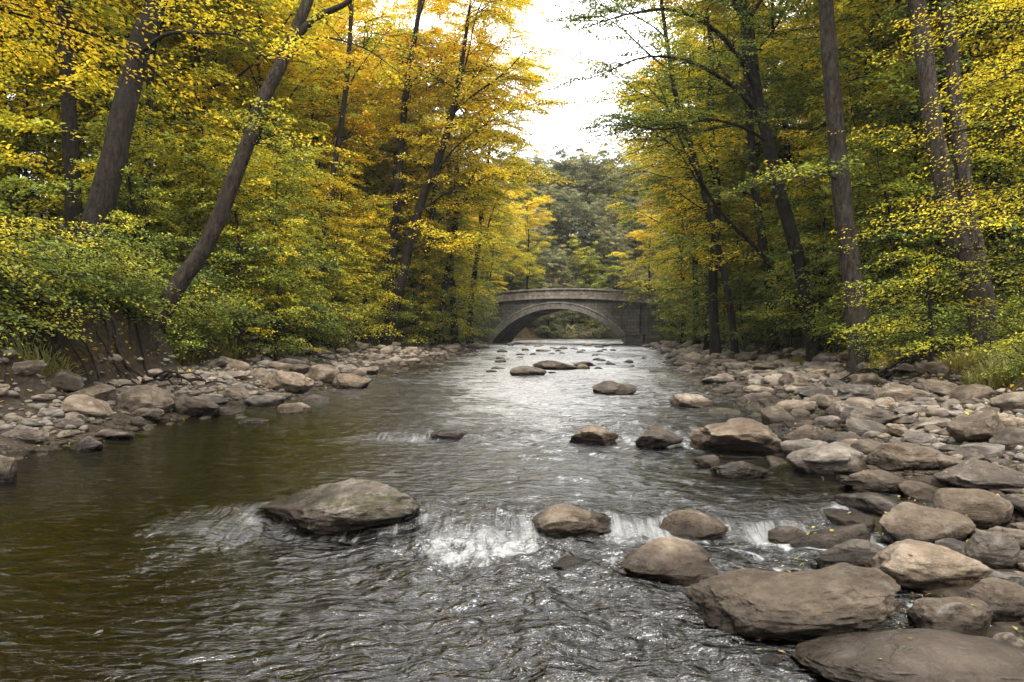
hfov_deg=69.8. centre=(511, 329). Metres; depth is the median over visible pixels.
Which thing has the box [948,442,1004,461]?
cobble
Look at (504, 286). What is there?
understorey tree
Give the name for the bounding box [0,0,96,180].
forest tree
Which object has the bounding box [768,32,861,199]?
forest tree
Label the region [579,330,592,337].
river stone
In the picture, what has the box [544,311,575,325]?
shrub
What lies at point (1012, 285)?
shrub
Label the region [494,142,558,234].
forest tree
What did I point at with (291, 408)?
cobble
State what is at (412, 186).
forest tree
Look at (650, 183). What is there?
forest tree
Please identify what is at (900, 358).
cobble
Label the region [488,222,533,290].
forest tree
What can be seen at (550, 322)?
shrub
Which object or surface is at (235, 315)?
shrub
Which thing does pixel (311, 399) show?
cobble
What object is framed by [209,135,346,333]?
understorey tree
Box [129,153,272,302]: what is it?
understorey tree
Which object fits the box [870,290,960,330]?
shrub
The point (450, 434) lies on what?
boulder
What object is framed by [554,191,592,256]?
forest tree
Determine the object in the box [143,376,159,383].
cobble
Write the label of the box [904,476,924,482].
cobble
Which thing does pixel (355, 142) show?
forest tree
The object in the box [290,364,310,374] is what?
cobble
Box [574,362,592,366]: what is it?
river stone
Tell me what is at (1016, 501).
cobble
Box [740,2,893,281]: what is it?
forest tree
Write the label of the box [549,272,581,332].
understorey tree
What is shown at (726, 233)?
understorey tree
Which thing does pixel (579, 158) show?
forest tree
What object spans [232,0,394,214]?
forest tree
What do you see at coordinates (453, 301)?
forest tree
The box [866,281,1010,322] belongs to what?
shrub
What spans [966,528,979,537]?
cobble
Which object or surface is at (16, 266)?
shrub
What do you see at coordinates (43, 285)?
shrub
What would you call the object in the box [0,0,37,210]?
forest tree
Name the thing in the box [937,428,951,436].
cobble
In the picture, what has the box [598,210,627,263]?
understorey tree
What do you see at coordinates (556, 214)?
forest tree
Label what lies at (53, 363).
grass tuft
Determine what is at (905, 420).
cobble
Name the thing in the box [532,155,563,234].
forest tree
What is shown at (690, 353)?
gravel
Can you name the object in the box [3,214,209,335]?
young beech
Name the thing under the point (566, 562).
boulder
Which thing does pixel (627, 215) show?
forest tree
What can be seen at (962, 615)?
boulder
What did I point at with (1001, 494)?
cobble
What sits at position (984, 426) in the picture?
boulder
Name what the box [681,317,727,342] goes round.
shrub
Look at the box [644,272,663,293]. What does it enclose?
understorey tree
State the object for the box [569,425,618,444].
boulder
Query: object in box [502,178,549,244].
forest tree
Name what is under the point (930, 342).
young beech
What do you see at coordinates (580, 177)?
forest tree
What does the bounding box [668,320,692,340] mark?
shrub
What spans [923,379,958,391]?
cobble
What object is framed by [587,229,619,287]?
understorey tree
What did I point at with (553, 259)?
forest tree
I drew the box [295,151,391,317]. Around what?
understorey tree
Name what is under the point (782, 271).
understorey tree
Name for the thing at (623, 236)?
understorey tree
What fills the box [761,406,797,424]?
cobble
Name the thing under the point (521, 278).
understorey tree
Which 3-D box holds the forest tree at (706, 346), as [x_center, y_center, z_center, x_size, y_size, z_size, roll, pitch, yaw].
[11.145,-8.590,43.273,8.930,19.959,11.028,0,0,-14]
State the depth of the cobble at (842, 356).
21.65 m
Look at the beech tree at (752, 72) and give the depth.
23.93 m
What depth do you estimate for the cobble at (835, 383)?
16.06 m
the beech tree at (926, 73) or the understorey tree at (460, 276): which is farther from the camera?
the understorey tree at (460, 276)
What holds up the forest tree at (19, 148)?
on the ground
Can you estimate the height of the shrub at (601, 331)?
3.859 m
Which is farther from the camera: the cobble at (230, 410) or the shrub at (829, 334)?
the shrub at (829, 334)
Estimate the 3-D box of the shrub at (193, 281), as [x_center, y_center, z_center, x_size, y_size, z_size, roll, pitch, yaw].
[-9.961,-0.972,21.921,4.804,2.618,5.261,3,-1,-30]
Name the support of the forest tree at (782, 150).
on the ground
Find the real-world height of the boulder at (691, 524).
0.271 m
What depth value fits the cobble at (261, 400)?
14.38 m
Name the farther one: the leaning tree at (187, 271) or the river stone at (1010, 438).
the leaning tree at (187, 271)
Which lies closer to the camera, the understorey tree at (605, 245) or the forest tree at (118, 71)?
the forest tree at (118, 71)
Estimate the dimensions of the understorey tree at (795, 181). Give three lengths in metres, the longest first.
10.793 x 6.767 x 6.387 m
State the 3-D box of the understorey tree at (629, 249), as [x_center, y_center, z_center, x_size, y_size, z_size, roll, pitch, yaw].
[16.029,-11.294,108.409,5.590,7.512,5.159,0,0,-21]
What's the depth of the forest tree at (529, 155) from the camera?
132.94 m
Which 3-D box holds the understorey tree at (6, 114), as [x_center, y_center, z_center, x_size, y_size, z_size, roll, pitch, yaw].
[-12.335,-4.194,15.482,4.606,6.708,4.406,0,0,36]
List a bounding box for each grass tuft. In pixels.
[2,322,82,378]
[166,327,201,365]
[213,321,242,359]
[792,349,804,362]
[860,348,905,373]
[930,346,987,369]
[957,341,1023,388]
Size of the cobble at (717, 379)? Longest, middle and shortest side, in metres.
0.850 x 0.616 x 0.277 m
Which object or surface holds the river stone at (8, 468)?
in the river at (142, 555)
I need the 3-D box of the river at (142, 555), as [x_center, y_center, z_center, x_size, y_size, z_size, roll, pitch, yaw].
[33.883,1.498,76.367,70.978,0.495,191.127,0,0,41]
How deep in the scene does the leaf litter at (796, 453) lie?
7.77 m
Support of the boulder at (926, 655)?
on the river at (142, 555)
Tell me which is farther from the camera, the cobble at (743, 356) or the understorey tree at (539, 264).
the understorey tree at (539, 264)
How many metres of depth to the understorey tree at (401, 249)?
48.29 m
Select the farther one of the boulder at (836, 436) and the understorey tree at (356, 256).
the understorey tree at (356, 256)
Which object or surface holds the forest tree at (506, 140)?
on the ground
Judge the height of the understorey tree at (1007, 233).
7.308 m
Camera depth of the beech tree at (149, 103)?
23.89 m
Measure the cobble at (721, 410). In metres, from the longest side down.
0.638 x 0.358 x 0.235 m
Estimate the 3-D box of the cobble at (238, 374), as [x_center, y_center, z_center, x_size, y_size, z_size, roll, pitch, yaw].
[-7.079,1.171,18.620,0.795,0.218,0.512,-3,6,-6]
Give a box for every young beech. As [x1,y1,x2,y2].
[0,204,122,358]
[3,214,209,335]
[827,251,1021,372]
[828,0,1023,318]
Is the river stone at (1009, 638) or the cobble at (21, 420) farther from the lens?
the cobble at (21, 420)
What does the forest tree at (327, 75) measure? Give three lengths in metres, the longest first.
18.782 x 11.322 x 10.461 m
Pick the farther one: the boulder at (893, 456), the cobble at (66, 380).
the cobble at (66, 380)
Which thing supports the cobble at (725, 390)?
on the ground
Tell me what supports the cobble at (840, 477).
on the ground
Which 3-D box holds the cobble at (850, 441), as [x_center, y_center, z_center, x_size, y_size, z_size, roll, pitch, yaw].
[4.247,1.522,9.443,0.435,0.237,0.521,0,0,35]
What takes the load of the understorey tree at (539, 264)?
on the ground
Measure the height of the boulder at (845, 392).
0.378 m
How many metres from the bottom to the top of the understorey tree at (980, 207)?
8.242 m
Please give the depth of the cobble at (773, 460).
8.58 m
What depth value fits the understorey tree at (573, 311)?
98.91 m
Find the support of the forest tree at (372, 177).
on the ground
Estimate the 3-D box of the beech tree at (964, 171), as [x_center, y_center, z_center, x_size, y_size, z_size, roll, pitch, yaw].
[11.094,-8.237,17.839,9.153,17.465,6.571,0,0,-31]
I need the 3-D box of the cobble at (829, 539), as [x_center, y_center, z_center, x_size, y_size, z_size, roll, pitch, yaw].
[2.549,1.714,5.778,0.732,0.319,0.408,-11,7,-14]
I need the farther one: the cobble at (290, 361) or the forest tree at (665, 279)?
the forest tree at (665, 279)
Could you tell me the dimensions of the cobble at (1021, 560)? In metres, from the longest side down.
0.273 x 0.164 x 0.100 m
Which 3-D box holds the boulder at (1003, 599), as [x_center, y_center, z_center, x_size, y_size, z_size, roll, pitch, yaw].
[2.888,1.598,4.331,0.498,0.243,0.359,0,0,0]
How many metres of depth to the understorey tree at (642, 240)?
110.98 m
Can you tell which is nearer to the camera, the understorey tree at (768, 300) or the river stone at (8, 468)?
the river stone at (8, 468)
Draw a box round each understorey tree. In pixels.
[0,1,131,255]
[0,19,27,237]
[0,77,97,243]
[17,107,158,249]
[59,126,180,275]
[64,68,208,298]
[86,39,253,277]
[112,98,280,305]
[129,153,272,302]
[139,90,294,276]
[142,134,323,318]
[150,119,235,262]
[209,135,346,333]
[217,147,320,297]
[219,141,350,316]
[222,218,347,362]
[249,183,340,297]
[259,176,339,302]
[287,161,385,338]
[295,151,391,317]
[304,209,341,300]
[314,216,380,306]
[328,191,413,321]
[330,231,393,320]
[336,194,420,322]
[357,208,428,317]
[359,174,437,321]
[369,205,426,315]
[373,252,457,346]
[395,232,435,322]
[397,217,461,328]
[414,236,470,322]
[419,228,475,323]
[424,246,476,342]
[434,256,483,343]
[436,248,468,319]
[438,214,487,318]
[455,256,500,342]
[493,266,520,291]
[506,259,532,324]
[513,268,535,288]
[521,271,552,322]
[528,256,549,288]
[529,244,549,288]
[529,261,545,321]
[532,281,569,337]
[534,220,562,269]
[542,215,568,254]
[543,212,566,254]
[549,207,574,261]
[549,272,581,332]
[556,283,591,334]
[565,258,589,317]
[571,205,602,256]
[578,229,615,287]
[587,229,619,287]
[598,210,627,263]
[601,225,632,281]
[601,239,633,289]
[604,227,636,273]
[613,218,636,255]
[616,264,643,290]
[631,208,662,259]
[635,262,658,293]
[638,206,667,260]
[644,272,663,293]
[646,231,669,269]
[649,284,680,340]
[654,265,692,340]
[664,258,704,339]
[667,243,704,322]
[669,260,733,341]
[677,202,745,344]
[678,229,733,319]
[686,205,786,350]
[707,190,777,343]
[721,189,841,351]
[735,171,831,336]
[741,140,832,319]
[745,121,908,336]
[750,188,878,343]
[758,52,963,331]
[776,137,854,305]
[794,157,927,346]
[808,117,964,340]
[812,204,882,302]
[848,96,947,299]
[871,156,961,303]
[883,102,1022,295]
[883,137,1023,295]
[887,39,1023,318]
[924,111,1023,299]
[947,37,1023,295]
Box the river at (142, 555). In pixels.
[0,339,996,681]
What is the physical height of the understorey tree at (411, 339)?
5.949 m
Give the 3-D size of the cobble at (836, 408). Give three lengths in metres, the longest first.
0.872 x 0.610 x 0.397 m
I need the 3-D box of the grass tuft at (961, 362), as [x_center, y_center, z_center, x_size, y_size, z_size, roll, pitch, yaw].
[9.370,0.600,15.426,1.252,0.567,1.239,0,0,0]
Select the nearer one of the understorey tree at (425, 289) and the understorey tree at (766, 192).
the understorey tree at (766, 192)
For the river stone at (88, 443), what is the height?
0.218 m
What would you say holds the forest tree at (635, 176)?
on the ground
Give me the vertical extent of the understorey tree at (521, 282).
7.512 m
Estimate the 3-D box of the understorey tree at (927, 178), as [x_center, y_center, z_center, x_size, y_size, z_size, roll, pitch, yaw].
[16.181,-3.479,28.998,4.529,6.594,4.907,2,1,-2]
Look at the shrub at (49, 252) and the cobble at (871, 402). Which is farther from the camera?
the shrub at (49, 252)
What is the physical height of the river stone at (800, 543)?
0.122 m
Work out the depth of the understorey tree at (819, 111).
24.73 m
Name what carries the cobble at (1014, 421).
on the ground
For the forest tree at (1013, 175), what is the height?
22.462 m
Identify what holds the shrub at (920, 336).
on the ground
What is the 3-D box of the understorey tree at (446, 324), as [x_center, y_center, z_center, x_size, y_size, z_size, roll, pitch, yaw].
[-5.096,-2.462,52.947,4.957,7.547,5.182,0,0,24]
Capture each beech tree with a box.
[20,0,256,272]
[71,0,338,272]
[274,0,420,299]
[348,0,487,333]
[364,0,590,345]
[532,0,847,361]
[549,54,824,340]
[553,0,739,353]
[648,0,852,353]
[714,0,902,372]
[837,0,1001,349]
[841,0,1008,339]
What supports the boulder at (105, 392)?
on the ground
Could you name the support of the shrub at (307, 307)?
on the ground
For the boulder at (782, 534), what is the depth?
5.80 m
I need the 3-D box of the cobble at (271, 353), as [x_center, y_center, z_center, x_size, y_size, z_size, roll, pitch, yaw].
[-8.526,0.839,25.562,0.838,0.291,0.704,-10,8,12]
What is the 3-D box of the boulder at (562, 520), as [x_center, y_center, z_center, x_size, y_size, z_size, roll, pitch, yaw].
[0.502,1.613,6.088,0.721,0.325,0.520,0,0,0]
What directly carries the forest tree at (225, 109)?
on the ground
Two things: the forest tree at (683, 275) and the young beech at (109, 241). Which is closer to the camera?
the young beech at (109, 241)
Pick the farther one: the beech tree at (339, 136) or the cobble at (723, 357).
the beech tree at (339, 136)
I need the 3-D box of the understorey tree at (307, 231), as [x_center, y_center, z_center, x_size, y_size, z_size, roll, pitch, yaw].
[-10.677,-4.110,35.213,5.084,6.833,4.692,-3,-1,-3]
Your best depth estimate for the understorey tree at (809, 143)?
35.08 m
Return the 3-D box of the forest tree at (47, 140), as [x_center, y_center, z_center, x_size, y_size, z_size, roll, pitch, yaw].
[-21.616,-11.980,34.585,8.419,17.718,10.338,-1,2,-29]
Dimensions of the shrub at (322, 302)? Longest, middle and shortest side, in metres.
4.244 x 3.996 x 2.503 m
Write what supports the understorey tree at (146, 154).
on the ground
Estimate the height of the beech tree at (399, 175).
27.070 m
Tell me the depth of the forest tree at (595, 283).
101.23 m
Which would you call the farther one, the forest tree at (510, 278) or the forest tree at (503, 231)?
the forest tree at (510, 278)
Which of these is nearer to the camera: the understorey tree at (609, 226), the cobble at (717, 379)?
the cobble at (717, 379)
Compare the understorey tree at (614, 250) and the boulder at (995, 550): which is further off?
the understorey tree at (614, 250)
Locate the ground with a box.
[0,197,1023,638]
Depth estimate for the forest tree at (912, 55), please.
29.04 m
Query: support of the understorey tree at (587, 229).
on the ground
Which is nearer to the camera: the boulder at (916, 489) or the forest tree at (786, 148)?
the boulder at (916, 489)
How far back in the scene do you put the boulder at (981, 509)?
6.06 m
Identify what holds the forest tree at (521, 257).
on the ground
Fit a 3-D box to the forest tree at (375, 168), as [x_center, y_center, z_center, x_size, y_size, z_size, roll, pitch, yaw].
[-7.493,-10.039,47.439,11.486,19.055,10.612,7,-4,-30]
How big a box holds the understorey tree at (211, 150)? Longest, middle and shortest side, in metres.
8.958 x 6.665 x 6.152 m
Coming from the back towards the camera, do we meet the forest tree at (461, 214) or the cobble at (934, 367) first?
the forest tree at (461, 214)
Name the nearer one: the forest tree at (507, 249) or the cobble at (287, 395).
the cobble at (287, 395)
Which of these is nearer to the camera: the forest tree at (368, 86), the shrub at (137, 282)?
the shrub at (137, 282)
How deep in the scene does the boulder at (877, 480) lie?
7.13 m
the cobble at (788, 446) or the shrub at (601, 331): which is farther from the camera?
the shrub at (601, 331)
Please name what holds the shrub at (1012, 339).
on the ground
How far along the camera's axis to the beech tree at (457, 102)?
41.06 m
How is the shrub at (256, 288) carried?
on the ground
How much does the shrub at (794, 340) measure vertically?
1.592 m
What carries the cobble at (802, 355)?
on the ground
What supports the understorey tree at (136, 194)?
on the ground
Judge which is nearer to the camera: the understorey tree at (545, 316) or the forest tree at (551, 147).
the understorey tree at (545, 316)
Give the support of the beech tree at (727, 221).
on the ground
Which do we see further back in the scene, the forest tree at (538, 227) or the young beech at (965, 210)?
the forest tree at (538, 227)
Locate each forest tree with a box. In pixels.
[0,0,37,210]
[0,0,44,179]
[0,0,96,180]
[0,0,105,256]
[0,0,159,231]
[0,0,199,243]
[0,0,261,235]
[0,1,105,228]
[1,0,266,236]
[15,0,253,228]
[30,0,235,257]
[40,0,322,278]
[52,5,228,265]
[139,1,361,249]
[142,0,292,164]
[155,19,286,150]
[159,0,355,273]
[195,0,359,237]
[222,31,354,201]
[226,1,404,298]
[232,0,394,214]
[268,33,432,295]
[284,30,388,256]
[297,0,439,298]
[309,18,477,317]
[314,0,445,260]
[337,47,475,321]
[357,10,544,345]
[362,0,531,343]
[363,92,453,221]
[369,0,564,345]
[394,99,475,300]
[432,43,551,343]
[438,212,488,266]
[455,200,518,292]
[456,185,535,291]
[462,201,517,290]
[464,199,501,291]
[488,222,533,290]
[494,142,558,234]
[495,227,537,283]
[500,193,556,327]
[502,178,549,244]
[508,159,559,242]
[513,207,548,282]
[518,146,545,160]
[525,167,568,242]
[525,182,570,260]
[531,231,579,319]
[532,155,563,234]
[538,141,577,241]
[551,142,599,241]
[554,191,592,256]
[555,234,620,330]
[557,136,617,245]
[564,150,593,229]
[564,192,606,276]
[570,145,635,247]
[574,151,602,237]
[582,145,645,235]
[584,194,627,254]
[587,163,611,239]
[591,0,815,355]
[595,217,633,288]
[605,136,701,312]
[606,209,673,292]
[615,187,661,265]
[616,150,644,229]
[617,0,854,326]
[618,149,652,247]
[620,146,657,224]
[621,58,739,343]
[623,15,736,344]
[629,163,670,252]
[635,12,781,350]
[642,0,898,313]
[648,89,721,296]
[649,224,686,291]
[653,91,737,301]
[670,0,798,304]
[679,0,880,339]
[681,115,769,300]
[734,2,925,274]
[737,0,1023,328]
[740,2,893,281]
[748,0,987,282]
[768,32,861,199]
[770,10,1010,242]
[777,1,979,252]
[789,0,1019,299]
[848,0,1023,309]
[850,0,1023,237]
[872,0,1023,208]
[885,74,1023,298]
[891,0,1023,223]
[961,48,1023,295]
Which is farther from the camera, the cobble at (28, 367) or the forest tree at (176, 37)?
the forest tree at (176, 37)
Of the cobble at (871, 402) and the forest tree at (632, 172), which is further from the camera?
the forest tree at (632, 172)
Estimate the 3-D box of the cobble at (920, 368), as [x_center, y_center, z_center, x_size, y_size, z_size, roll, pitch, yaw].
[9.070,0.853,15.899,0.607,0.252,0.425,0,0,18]
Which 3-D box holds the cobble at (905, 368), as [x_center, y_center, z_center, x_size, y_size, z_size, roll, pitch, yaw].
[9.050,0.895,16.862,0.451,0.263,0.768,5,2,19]
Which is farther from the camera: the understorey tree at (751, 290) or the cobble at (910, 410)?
the understorey tree at (751, 290)
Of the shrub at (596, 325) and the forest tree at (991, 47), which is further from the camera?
the shrub at (596, 325)
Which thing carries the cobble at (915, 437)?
on the ground
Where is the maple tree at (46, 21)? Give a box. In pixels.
[0,0,292,153]
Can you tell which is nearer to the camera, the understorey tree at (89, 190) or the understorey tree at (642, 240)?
the understorey tree at (89, 190)
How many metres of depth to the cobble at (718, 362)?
28.01 m
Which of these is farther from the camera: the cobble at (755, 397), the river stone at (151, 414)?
the cobble at (755, 397)
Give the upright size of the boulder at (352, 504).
0.488 m
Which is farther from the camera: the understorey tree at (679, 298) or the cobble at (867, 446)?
the understorey tree at (679, 298)
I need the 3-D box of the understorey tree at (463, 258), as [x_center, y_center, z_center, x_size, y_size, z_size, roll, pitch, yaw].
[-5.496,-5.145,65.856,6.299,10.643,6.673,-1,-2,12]
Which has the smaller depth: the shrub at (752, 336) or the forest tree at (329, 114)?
the shrub at (752, 336)
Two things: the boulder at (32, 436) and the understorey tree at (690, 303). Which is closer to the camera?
the boulder at (32, 436)
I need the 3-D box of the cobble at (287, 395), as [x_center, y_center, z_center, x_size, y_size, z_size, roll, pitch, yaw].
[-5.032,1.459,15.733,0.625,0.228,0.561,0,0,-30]
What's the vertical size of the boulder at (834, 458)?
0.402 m
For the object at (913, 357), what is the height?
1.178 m
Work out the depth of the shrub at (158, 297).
19.41 m
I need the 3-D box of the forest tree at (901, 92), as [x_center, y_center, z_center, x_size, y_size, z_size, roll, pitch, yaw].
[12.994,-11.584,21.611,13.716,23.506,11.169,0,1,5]
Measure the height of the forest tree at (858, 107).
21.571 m
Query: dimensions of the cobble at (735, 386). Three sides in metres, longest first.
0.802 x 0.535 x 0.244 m
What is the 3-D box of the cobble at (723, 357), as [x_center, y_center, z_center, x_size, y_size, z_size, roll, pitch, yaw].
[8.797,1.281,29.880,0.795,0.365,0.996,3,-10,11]
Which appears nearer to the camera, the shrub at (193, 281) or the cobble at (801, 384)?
the cobble at (801, 384)
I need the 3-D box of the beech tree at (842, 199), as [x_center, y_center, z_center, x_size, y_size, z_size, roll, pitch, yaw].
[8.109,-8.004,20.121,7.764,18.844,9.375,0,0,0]
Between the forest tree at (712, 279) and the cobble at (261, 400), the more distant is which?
the forest tree at (712, 279)
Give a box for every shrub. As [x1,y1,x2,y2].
[0,229,127,336]
[0,240,197,308]
[0,241,77,305]
[1,221,184,317]
[5,240,98,277]
[24,233,56,257]
[30,257,153,307]
[68,257,173,334]
[96,260,204,300]
[98,274,200,317]
[101,250,274,342]
[125,270,252,353]
[137,299,230,370]
[161,274,285,342]
[187,282,242,316]
[204,275,272,330]
[205,270,300,341]
[205,275,356,333]
[209,272,292,312]
[286,291,365,352]
[290,288,337,323]
[329,299,401,348]
[527,312,567,328]
[539,318,588,338]
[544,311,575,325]
[545,312,586,322]
[560,253,593,267]
[570,269,606,285]
[579,313,605,329]
[580,323,612,338]
[618,267,663,284]
[620,258,653,274]
[633,268,662,282]
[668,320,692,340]
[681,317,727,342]
[724,319,765,347]
[756,309,802,344]
[761,324,804,349]
[803,304,895,357]
[838,312,967,364]
[858,282,1023,364]
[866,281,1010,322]
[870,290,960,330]
[873,305,999,357]
[904,285,1023,341]
[940,308,1023,363]
[941,288,1023,333]
[971,342,1023,387]
[994,269,1023,310]
[997,282,1023,339]
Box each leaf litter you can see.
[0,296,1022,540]
[20,351,1021,658]
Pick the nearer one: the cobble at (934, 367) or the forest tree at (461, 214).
the cobble at (934, 367)
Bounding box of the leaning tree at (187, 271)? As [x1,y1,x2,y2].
[151,0,427,330]
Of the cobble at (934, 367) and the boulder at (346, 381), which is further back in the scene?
the boulder at (346, 381)
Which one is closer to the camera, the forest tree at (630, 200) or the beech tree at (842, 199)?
the beech tree at (842, 199)
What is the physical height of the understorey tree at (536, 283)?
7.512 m
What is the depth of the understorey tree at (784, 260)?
27.56 m
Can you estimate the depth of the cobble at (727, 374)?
21.18 m
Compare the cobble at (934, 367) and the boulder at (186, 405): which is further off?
the cobble at (934, 367)
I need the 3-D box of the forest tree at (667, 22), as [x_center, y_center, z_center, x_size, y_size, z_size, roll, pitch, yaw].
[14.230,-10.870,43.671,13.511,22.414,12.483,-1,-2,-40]
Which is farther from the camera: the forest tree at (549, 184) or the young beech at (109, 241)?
the forest tree at (549, 184)
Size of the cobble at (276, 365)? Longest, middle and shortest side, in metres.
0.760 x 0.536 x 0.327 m
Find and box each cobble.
[3,449,29,457]
[12,360,47,374]
[18,418,40,424]
[36,408,64,417]
[47,370,84,392]
[60,394,113,417]
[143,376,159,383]
[194,358,227,367]
[197,395,228,404]
[216,407,245,414]
[218,371,249,378]
[218,388,249,399]
[219,356,249,370]
[237,418,269,423]
[243,394,285,406]
[263,392,291,399]
[267,348,278,357]
[268,361,291,371]
[276,403,311,413]
[278,358,307,364]
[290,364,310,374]
[299,395,329,404]
[356,367,378,374]
[673,360,689,366]
[701,376,734,383]
[709,407,741,414]
[710,359,736,365]
[711,387,734,393]
[716,373,736,378]
[717,384,745,389]
[718,356,736,360]
[725,362,748,371]
[734,352,758,361]
[742,393,780,401]
[743,385,774,394]
[752,362,778,369]
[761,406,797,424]
[766,455,787,464]
[768,425,783,431]
[778,372,809,385]
[780,438,826,453]
[783,385,799,393]
[789,382,817,386]
[790,409,809,418]
[793,386,833,398]
[793,524,870,548]
[797,352,805,359]
[804,366,836,374]
[804,369,826,375]
[809,394,840,408]
[812,353,837,362]
[814,415,841,426]
[823,377,846,389]
[823,508,874,532]
[825,400,871,416]
[834,492,901,515]
[836,438,857,444]
[836,475,848,479]
[837,351,847,360]
[845,397,876,405]
[845,417,884,435]
[850,373,880,384]
[850,438,880,454]
[879,383,930,402]
[882,423,909,436]
[892,416,916,423]
[893,351,910,362]
[893,405,927,414]
[893,600,903,609]
[895,363,914,372]
[900,430,939,443]
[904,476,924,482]
[910,416,950,429]
[914,363,925,373]
[918,443,936,449]
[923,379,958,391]
[924,361,949,373]
[928,386,952,395]
[934,538,965,553]
[936,455,964,469]
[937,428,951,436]
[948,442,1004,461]
[949,384,997,401]
[961,398,985,404]
[964,453,985,460]
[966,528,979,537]
[987,391,1023,411]
[987,489,1005,496]
[988,526,1023,548]
[998,413,1023,428]
[999,489,1021,493]
[1003,494,1023,516]
[1010,522,1023,529]
[1011,571,1023,574]
[1016,556,1023,567]
[1017,563,1023,570]
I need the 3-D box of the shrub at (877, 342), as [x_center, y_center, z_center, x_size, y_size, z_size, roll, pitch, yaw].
[10.468,0.310,19.045,3.669,1.973,4.507,0,0,24]
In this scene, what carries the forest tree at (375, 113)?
on the ground
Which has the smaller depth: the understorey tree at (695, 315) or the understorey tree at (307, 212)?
the understorey tree at (307, 212)
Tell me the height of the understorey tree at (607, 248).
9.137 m
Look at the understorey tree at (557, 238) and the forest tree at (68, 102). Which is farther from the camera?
the understorey tree at (557, 238)
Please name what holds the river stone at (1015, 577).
on the ground
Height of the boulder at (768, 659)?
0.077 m
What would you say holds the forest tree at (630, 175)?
on the ground
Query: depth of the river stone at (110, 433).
10.30 m
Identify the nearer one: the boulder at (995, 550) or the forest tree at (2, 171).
the boulder at (995, 550)
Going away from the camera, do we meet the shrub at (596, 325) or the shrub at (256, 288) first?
the shrub at (256, 288)
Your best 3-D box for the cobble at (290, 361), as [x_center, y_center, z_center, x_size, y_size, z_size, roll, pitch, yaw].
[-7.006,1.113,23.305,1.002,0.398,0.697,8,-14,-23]
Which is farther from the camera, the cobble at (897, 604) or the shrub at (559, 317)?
the shrub at (559, 317)
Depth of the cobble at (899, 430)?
9.97 m
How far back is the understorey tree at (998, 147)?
26.17 m
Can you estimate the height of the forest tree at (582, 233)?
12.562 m
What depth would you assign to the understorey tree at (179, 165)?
33.55 m
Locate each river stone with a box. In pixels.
[0,455,16,481]
[55,416,85,429]
[69,436,102,449]
[94,429,134,437]
[130,408,164,420]
[304,364,339,383]
[510,366,545,375]
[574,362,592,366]
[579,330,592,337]
[789,536,825,548]
[989,427,1023,449]
[989,571,1023,586]
[992,632,1023,647]
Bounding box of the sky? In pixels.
[8,0,816,235]
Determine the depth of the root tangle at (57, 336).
14.21 m
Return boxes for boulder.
[2,429,48,443]
[67,384,116,401]
[116,385,173,413]
[172,395,219,415]
[255,478,420,533]
[261,371,314,393]
[332,373,371,388]
[430,430,467,439]
[531,504,610,536]
[533,360,576,369]
[552,555,589,569]
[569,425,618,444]
[593,380,636,395]
[619,537,717,584]
[635,425,683,447]
[660,509,727,539]
[668,393,712,407]
[683,562,900,639]
[689,417,781,451]
[711,461,768,477]
[757,654,782,664]
[768,526,805,543]
[774,399,817,413]
[781,424,829,442]
[786,442,867,473]
[792,628,1023,681]
[813,539,883,567]
[826,432,864,442]
[837,384,878,400]
[839,470,910,491]
[840,406,900,424]
[864,539,994,590]
[866,442,944,470]
[879,502,975,543]
[898,480,939,498]
[906,596,992,636]
[932,459,1023,490]
[932,488,1013,529]
[946,410,1003,442]
[960,577,1023,621]
[962,530,1020,568]
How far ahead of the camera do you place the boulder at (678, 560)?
5.01 m
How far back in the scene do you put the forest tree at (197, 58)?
29.62 m
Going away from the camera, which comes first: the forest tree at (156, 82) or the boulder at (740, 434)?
the boulder at (740, 434)
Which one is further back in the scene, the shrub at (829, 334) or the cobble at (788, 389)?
the shrub at (829, 334)
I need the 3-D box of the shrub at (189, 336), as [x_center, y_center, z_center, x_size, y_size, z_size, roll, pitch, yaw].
[-9.180,0.142,19.080,3.652,2.287,3.878,-2,1,-27]
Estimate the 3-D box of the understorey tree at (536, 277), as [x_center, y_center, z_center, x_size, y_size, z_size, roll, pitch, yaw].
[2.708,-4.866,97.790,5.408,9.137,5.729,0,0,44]
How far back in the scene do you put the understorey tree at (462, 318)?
55.76 m
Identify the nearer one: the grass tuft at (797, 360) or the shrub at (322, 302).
the grass tuft at (797, 360)
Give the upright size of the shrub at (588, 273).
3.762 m
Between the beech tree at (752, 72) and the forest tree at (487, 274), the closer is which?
the beech tree at (752, 72)
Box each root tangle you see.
[1,285,135,387]
[55,288,226,386]
[273,313,337,361]
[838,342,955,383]
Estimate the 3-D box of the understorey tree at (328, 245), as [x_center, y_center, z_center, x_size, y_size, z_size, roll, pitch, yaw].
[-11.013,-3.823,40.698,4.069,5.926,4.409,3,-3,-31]
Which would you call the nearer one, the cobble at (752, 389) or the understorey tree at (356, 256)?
the cobble at (752, 389)
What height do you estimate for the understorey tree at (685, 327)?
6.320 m
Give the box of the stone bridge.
[458,288,681,344]
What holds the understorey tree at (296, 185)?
on the ground
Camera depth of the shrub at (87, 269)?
15.43 m
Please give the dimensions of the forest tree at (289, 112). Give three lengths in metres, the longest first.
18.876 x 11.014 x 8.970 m
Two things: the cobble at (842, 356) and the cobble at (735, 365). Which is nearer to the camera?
the cobble at (842, 356)
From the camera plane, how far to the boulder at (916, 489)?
6.87 m
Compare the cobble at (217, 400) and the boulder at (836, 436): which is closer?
the boulder at (836, 436)
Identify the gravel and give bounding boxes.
[0,327,1023,635]

